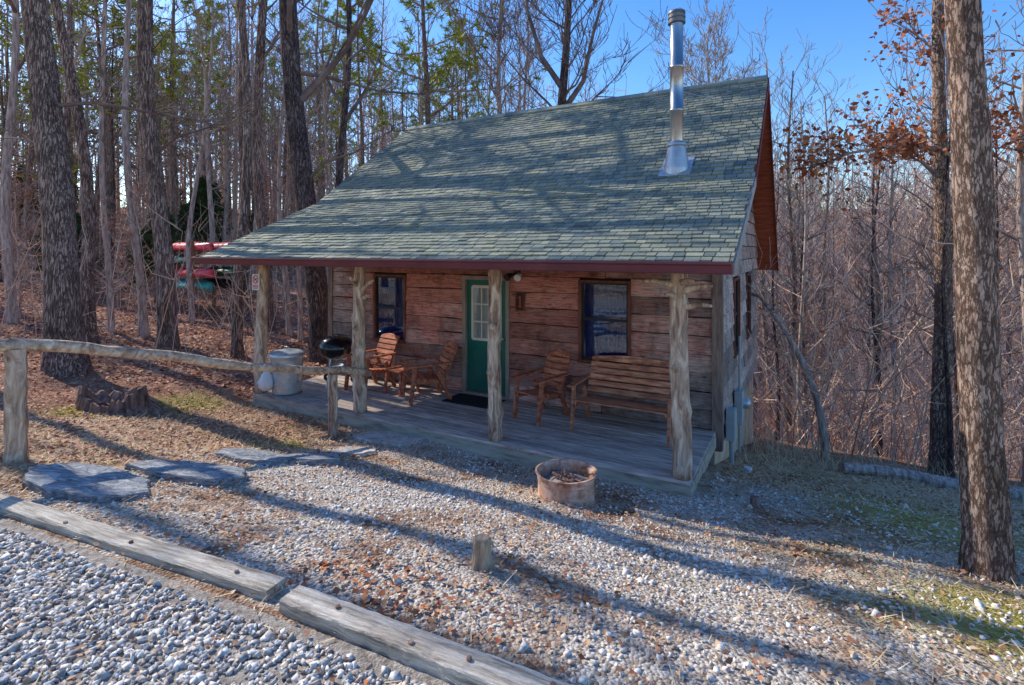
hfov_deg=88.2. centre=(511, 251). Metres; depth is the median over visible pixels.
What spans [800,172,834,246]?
pine tree
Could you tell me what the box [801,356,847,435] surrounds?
beech sapling
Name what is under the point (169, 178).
tree
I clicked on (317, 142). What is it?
tree
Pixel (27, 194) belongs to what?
beech sapling
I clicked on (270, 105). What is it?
pine tree
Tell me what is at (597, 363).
wooden bench
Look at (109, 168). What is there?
pine tree
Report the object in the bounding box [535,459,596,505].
fire ring
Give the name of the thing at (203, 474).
stepping stone
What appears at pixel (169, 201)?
beech sapling
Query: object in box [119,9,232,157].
pine tree
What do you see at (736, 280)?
window
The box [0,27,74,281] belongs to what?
tree
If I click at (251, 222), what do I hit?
cedar shrub
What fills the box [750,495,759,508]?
tree stump
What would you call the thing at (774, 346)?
tree
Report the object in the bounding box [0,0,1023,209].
sky
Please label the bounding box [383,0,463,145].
tree
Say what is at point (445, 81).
pine tree
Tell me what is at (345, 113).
tree
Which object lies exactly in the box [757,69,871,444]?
tree
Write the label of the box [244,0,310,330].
tree
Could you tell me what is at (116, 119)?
tree
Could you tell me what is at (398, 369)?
side table
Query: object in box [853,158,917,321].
tree
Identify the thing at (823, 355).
beech sapling
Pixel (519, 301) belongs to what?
cabin number sign
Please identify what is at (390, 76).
tree
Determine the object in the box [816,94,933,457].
tree
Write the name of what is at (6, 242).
tree
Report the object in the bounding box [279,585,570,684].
landscape timber
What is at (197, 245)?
canoe
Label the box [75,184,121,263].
beech sapling
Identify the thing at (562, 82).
tree
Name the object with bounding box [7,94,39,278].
tree
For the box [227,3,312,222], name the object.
tree
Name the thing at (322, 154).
tree
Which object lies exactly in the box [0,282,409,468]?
forest litter
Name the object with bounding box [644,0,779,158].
tree
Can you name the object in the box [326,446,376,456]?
stepping stone
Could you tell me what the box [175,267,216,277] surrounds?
canoe
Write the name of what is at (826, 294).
tree
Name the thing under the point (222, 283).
canoe
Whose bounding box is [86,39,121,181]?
tree
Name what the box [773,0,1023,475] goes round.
tree
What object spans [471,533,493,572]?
tree stump
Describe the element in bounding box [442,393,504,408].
door mat
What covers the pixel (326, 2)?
pine tree
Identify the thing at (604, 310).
window
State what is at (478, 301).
door
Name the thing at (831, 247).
tree
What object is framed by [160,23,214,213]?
tree
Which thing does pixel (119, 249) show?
beech sapling
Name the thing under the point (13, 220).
beech sapling
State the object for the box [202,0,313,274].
tree
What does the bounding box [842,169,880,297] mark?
tree
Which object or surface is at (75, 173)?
tree
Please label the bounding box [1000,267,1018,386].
tree
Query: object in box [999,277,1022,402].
tree
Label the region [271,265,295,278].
cedar shrub
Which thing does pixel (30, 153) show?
pine tree
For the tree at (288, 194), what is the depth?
38.63 m
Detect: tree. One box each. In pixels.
[0,0,25,323]
[0,0,93,219]
[0,0,121,151]
[0,0,209,142]
[0,0,222,273]
[0,0,274,376]
[0,1,135,238]
[0,4,26,154]
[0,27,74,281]
[0,34,28,131]
[0,90,29,170]
[5,6,113,174]
[6,0,203,277]
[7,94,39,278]
[11,0,95,201]
[12,97,96,183]
[12,100,32,219]
[15,0,133,237]
[50,0,100,344]
[60,40,119,197]
[62,0,137,332]
[63,2,120,149]
[70,0,237,241]
[70,9,140,274]
[72,49,187,238]
[74,110,98,192]
[76,112,127,243]
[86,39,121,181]
[87,4,192,274]
[88,29,232,171]
[88,39,134,228]
[94,5,171,205]
[111,0,201,337]
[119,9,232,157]
[119,39,187,195]
[130,0,269,182]
[132,0,274,266]
[135,13,234,176]
[137,0,275,350]
[153,0,214,211]
[155,0,254,320]
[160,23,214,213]
[168,61,238,252]
[177,0,269,234]
[178,0,274,241]
[181,85,222,192]
[189,1,277,227]
[191,15,266,187]
[199,0,278,313]
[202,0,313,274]
[212,20,365,212]
[219,145,239,202]
[226,2,331,336]
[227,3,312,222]
[230,0,251,357]
[233,4,317,218]
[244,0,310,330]
[250,2,320,215]
[256,0,483,363]
[263,39,284,219]
[268,0,371,197]
[269,0,356,202]
[269,57,339,201]
[273,40,333,340]
[276,0,391,178]
[279,19,338,155]
[286,0,445,182]
[286,77,338,201]
[299,0,398,187]
[301,67,343,199]
[303,22,392,188]
[306,68,352,282]
[313,62,351,194]
[339,0,561,124]
[347,60,398,166]
[351,0,420,139]
[364,41,434,134]
[365,58,423,150]
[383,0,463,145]
[392,60,417,136]
[408,7,495,125]
[409,67,465,123]
[433,35,494,121]
[435,36,490,118]
[436,5,473,120]
[441,0,573,114]
[447,0,521,118]
[468,64,492,117]
[473,12,540,112]
[475,0,685,107]
[482,1,559,114]
[483,0,557,112]
[493,36,544,110]
[569,56,614,101]
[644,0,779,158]
[650,34,695,90]
[724,7,827,437]
[751,30,864,442]
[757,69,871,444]
[757,128,854,443]
[757,158,833,339]
[757,166,842,444]
[757,173,813,440]
[761,296,798,439]
[763,248,852,407]
[765,201,790,348]
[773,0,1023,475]
[776,180,801,217]
[777,56,870,407]
[779,216,821,384]
[785,258,820,361]
[792,268,838,445]
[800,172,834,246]
[801,173,837,226]
[801,288,859,448]
[808,137,932,456]
[811,192,866,290]
[816,82,933,453]
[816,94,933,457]
[816,177,867,326]
[819,212,912,453]
[823,260,876,452]
[835,0,1022,320]
[838,261,913,388]
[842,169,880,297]
[847,192,911,340]
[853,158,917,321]
[859,2,1023,470]
[870,125,930,302]
[871,158,933,314]
[881,293,930,452]
[884,225,919,343]
[885,212,954,450]
[886,0,1023,485]
[886,105,1022,477]
[893,90,951,366]
[912,93,1022,359]
[912,208,933,327]
[913,158,1017,335]
[925,45,1022,325]
[944,0,1018,585]
[992,110,1023,380]
[994,182,1022,349]
[998,86,1021,300]
[999,147,1017,257]
[999,230,1023,439]
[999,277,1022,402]
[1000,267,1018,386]
[1000,285,1023,426]
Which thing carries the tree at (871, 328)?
on the ground
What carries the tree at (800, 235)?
on the ground
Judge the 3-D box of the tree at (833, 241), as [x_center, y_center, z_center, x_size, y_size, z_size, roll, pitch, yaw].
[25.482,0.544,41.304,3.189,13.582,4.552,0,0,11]
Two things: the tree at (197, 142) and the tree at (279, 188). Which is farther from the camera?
the tree at (197, 142)
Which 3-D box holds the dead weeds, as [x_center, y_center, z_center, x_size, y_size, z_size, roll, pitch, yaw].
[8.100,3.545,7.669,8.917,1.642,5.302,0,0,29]
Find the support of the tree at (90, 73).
on the ground
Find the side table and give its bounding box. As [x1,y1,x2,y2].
[383,365,419,396]
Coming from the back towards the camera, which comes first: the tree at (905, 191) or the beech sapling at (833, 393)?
the tree at (905, 191)
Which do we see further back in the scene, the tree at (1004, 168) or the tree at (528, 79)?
the tree at (528, 79)
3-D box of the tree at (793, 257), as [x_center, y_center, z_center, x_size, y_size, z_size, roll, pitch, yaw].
[8.589,-0.313,16.415,3.529,13.700,4.691,0,0,21]
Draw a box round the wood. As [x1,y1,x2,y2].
[0,0,1021,363]
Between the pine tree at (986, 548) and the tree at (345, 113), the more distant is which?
the tree at (345, 113)
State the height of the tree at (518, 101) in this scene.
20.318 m
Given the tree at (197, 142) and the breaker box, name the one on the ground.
the tree at (197, 142)
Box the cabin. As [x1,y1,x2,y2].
[193,8,777,497]
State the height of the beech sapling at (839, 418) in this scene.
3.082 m
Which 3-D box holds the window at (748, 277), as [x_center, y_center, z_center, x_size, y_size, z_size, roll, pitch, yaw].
[4.820,1.100,10.866,0.135,1.300,0.840,0,0,29]
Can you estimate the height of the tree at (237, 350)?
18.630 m
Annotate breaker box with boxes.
[726,406,736,464]
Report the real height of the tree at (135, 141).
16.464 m
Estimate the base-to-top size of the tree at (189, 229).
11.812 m
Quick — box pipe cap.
[744,466,751,472]
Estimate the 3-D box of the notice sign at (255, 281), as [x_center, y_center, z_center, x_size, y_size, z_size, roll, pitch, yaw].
[-4.487,0.540,9.253,0.200,0.280,0.011,0,0,29]
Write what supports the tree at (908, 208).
on the ground
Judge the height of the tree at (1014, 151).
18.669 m
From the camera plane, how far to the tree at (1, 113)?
34.96 m
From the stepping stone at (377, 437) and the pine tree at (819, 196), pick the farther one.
the pine tree at (819, 196)
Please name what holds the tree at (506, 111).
on the ground
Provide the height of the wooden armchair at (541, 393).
0.957 m
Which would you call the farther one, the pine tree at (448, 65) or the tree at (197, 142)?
the tree at (197, 142)
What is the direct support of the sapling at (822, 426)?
on the ground
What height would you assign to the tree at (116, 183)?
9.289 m
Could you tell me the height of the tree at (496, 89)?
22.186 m
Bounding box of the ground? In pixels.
[0,208,1023,684]
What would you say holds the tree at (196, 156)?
on the ground
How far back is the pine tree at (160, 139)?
37.19 m
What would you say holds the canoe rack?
on the ground
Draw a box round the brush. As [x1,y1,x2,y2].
[757,150,1023,382]
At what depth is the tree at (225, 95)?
40.63 m
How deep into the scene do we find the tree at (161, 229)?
12.40 m
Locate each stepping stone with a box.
[22,462,150,503]
[124,459,246,487]
[213,448,287,465]
[281,453,340,465]
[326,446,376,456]
[352,431,424,446]
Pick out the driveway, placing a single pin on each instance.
(363, 657)
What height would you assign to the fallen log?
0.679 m
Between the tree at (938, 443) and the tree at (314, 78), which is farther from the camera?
the tree at (314, 78)
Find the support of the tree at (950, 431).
on the ground
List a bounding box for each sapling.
[0,163,42,316]
[0,171,38,256]
[12,222,40,273]
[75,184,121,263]
[94,163,188,299]
[95,209,132,307]
[134,178,185,290]
[138,180,181,234]
[235,173,303,314]
[748,235,846,461]
[763,291,852,444]
[769,309,843,446]
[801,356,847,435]
[828,395,853,447]
[883,386,920,450]
[1004,393,1023,474]
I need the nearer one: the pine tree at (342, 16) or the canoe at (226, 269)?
the canoe at (226, 269)
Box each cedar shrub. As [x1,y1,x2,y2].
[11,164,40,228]
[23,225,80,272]
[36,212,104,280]
[76,185,78,211]
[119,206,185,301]
[165,176,186,204]
[177,204,206,265]
[179,175,233,252]
[199,181,231,236]
[249,208,270,232]
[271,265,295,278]
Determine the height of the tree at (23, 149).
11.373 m
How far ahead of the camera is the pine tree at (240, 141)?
18.31 m
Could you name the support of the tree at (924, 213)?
on the ground
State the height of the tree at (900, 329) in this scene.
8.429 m
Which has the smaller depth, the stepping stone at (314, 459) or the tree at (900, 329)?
the stepping stone at (314, 459)
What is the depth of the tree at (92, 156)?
44.03 m
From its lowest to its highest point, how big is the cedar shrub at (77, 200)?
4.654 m
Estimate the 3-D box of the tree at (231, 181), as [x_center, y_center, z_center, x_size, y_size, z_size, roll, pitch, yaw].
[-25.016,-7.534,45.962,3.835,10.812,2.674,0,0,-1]
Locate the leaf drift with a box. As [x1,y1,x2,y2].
[29,391,614,684]
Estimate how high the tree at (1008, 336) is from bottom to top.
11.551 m
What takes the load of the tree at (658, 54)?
on the ground
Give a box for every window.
[372,274,408,343]
[577,279,632,364]
[733,277,740,357]
[745,272,751,339]
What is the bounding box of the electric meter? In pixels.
[734,336,750,452]
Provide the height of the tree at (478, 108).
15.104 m
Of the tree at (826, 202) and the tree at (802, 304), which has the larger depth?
the tree at (826, 202)
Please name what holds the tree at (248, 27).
on the ground
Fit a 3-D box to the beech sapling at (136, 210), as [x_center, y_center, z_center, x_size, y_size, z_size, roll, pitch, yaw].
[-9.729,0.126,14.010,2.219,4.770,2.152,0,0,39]
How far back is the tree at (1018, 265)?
36.55 m
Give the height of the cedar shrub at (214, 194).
4.940 m
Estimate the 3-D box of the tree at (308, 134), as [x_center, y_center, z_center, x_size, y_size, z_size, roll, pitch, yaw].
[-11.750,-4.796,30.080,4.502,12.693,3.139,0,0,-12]
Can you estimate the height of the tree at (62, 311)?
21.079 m
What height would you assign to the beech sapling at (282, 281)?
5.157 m
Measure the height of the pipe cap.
0.125 m
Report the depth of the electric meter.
8.58 m
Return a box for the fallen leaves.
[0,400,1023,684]
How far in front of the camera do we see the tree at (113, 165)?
26.72 m
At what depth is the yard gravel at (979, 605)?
3.72 m
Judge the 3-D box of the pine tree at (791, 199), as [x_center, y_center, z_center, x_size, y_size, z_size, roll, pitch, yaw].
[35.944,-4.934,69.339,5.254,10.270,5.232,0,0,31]
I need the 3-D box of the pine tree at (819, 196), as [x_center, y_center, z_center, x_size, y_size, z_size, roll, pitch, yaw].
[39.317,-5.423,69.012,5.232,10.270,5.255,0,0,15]
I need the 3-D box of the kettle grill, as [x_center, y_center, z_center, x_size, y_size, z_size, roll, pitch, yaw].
[-3.303,2.021,9.934,0.731,0.956,0.654,0,0,12]
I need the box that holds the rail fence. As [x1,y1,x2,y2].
[0,339,371,464]
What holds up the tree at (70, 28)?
on the ground
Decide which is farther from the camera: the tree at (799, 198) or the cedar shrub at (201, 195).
the cedar shrub at (201, 195)
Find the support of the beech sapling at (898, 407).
on the ground
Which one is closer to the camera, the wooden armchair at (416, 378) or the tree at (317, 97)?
the wooden armchair at (416, 378)
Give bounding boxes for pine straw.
[0,392,1023,684]
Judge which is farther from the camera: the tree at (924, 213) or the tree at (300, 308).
the tree at (924, 213)
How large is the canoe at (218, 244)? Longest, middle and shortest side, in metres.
3.219 x 0.720 x 0.310 m
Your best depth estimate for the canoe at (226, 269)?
17.56 m
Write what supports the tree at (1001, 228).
on the ground
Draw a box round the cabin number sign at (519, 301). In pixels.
[515,292,524,310]
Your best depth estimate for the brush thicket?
12.62 m
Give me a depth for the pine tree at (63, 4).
33.16 m
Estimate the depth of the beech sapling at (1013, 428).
18.56 m
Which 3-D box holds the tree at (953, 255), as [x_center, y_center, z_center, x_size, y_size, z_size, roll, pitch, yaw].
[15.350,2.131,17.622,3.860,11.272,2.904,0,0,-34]
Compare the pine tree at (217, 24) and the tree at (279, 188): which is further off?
the pine tree at (217, 24)
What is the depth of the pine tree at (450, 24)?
37.84 m
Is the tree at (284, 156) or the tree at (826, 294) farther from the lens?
the tree at (284, 156)
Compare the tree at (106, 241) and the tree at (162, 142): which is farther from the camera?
the tree at (162, 142)
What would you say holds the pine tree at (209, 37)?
on the ground
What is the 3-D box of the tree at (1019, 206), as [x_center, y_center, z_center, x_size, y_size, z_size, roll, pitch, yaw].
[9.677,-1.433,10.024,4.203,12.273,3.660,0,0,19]
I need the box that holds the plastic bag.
[257,372,273,390]
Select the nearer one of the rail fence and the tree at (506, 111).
the rail fence
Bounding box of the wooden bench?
[567,355,670,446]
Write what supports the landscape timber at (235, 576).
on the ground
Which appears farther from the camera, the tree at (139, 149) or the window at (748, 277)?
the tree at (139, 149)
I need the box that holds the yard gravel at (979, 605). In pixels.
[3,427,1023,684]
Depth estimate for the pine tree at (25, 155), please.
47.84 m
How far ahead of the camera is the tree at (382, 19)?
51.15 m
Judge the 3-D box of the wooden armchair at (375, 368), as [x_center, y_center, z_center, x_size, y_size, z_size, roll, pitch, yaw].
[-2.545,2.033,9.681,0.625,0.957,0.908,0,0,37]
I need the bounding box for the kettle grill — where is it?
[318,333,352,387]
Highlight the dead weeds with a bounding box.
[727,421,1023,504]
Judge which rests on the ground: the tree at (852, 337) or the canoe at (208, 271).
the tree at (852, 337)
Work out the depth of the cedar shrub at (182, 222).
29.78 m
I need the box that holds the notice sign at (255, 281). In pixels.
[252,274,259,289]
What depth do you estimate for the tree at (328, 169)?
22.42 m
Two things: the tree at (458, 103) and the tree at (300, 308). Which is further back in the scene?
the tree at (458, 103)
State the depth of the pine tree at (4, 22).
33.25 m
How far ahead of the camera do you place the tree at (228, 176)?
31.32 m
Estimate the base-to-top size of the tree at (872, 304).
10.187 m
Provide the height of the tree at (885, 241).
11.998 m
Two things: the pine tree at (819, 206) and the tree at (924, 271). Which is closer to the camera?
the tree at (924, 271)
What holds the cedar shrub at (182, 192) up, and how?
on the ground
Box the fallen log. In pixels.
[838,463,1022,499]
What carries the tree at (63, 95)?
on the ground
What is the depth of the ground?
3.79 m
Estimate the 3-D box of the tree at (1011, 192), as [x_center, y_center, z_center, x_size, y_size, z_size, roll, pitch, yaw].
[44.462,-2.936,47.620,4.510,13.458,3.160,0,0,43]
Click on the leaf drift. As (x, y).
(336, 590)
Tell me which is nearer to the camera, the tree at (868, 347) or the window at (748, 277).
the window at (748, 277)
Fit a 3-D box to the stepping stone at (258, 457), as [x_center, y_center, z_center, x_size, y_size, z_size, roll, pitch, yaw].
[-2.858,2.304,5.787,0.897,0.283,0.516,0,0,18]
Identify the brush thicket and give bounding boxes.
[748,215,1023,478]
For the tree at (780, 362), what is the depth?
17.49 m
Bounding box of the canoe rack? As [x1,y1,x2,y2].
[173,242,229,306]
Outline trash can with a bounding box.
[268,346,304,395]
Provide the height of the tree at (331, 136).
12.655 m
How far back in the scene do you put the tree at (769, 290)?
24.39 m
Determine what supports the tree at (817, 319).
on the ground
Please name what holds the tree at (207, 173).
on the ground
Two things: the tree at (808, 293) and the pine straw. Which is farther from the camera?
the tree at (808, 293)
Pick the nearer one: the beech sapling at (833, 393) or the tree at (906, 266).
the beech sapling at (833, 393)
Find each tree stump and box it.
[75,385,166,417]
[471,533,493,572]
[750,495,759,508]
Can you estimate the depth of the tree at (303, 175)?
12.55 m
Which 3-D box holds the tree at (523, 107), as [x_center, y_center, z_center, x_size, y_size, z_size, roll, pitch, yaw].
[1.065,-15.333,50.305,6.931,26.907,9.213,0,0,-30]
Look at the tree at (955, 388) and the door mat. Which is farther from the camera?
the tree at (955, 388)
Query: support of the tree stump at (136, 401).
on the ground
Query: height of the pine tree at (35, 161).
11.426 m
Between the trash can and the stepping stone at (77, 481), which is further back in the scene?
the trash can
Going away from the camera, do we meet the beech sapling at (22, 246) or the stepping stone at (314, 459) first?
the stepping stone at (314, 459)
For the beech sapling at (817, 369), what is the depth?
15.58 m
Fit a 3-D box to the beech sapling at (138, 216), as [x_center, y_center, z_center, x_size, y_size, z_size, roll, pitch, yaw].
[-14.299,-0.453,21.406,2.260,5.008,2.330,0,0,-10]
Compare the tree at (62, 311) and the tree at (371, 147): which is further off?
the tree at (371, 147)
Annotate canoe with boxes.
[173,242,214,250]
[174,254,198,262]
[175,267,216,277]
[177,279,215,290]
[200,278,246,289]
[207,266,247,276]
[212,242,229,249]
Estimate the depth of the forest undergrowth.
14.46 m
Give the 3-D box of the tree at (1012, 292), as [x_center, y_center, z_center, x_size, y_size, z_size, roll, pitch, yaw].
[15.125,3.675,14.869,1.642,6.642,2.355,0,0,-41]
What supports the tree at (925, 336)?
on the ground
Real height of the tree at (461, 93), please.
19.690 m
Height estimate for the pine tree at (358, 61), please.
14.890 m
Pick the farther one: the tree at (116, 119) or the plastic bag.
the tree at (116, 119)
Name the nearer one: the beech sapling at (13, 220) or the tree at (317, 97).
the beech sapling at (13, 220)
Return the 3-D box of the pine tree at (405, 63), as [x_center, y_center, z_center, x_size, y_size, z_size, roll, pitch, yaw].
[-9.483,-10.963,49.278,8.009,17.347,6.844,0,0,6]
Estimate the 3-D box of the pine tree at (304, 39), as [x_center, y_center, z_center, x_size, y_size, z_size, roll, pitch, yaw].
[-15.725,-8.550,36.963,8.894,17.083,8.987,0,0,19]
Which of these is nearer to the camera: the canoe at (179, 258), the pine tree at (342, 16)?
the canoe at (179, 258)
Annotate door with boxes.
[468,280,504,394]
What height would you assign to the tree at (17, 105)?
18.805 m
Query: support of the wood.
on the ground
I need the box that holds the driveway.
[0,518,453,684]
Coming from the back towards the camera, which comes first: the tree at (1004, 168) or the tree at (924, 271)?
the tree at (924, 271)
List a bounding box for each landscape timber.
[0,493,285,600]
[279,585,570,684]
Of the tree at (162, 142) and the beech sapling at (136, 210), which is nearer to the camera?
the beech sapling at (136, 210)
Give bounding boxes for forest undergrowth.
[0,180,309,369]
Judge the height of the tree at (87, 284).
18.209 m
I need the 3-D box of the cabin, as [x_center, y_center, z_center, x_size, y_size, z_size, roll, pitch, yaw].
[0.600,1.020,11.211,8.654,9.360,9.582,0,0,29]
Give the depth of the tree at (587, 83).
39.62 m
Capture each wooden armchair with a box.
[342,333,399,389]
[398,340,458,404]
[510,350,571,425]
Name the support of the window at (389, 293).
in the cabin
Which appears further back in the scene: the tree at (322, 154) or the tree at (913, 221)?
the tree at (322, 154)
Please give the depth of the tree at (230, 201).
40.56 m
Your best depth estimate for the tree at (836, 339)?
22.42 m
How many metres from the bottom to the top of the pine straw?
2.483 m
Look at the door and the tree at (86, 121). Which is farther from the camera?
the tree at (86, 121)
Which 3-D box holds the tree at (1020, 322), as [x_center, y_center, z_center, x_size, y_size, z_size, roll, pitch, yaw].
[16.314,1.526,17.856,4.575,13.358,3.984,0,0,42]
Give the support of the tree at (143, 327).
on the ground
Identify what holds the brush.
on the ground
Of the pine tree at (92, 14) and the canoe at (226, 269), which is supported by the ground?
the pine tree at (92, 14)
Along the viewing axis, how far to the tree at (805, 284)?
35.22 m
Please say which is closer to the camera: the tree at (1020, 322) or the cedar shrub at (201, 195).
the tree at (1020, 322)
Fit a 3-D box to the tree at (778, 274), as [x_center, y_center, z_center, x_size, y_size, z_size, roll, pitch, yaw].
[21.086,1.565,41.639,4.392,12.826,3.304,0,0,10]
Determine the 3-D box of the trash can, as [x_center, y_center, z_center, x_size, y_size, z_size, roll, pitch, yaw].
[-3.980,2.090,9.342,0.636,0.818,0.604,0,0,29]
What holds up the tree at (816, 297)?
on the ground
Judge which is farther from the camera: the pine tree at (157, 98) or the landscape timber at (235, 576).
the pine tree at (157, 98)
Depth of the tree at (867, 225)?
16.76 m
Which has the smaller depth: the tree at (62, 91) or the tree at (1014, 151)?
the tree at (62, 91)
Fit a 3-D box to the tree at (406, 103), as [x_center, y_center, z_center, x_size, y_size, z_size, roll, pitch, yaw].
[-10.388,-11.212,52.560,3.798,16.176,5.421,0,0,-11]
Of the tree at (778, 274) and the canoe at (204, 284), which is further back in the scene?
the tree at (778, 274)
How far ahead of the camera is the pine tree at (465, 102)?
37.16 m
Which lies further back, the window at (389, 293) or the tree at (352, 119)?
the tree at (352, 119)
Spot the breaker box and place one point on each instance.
(731, 423)
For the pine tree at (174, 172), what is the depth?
27.90 m

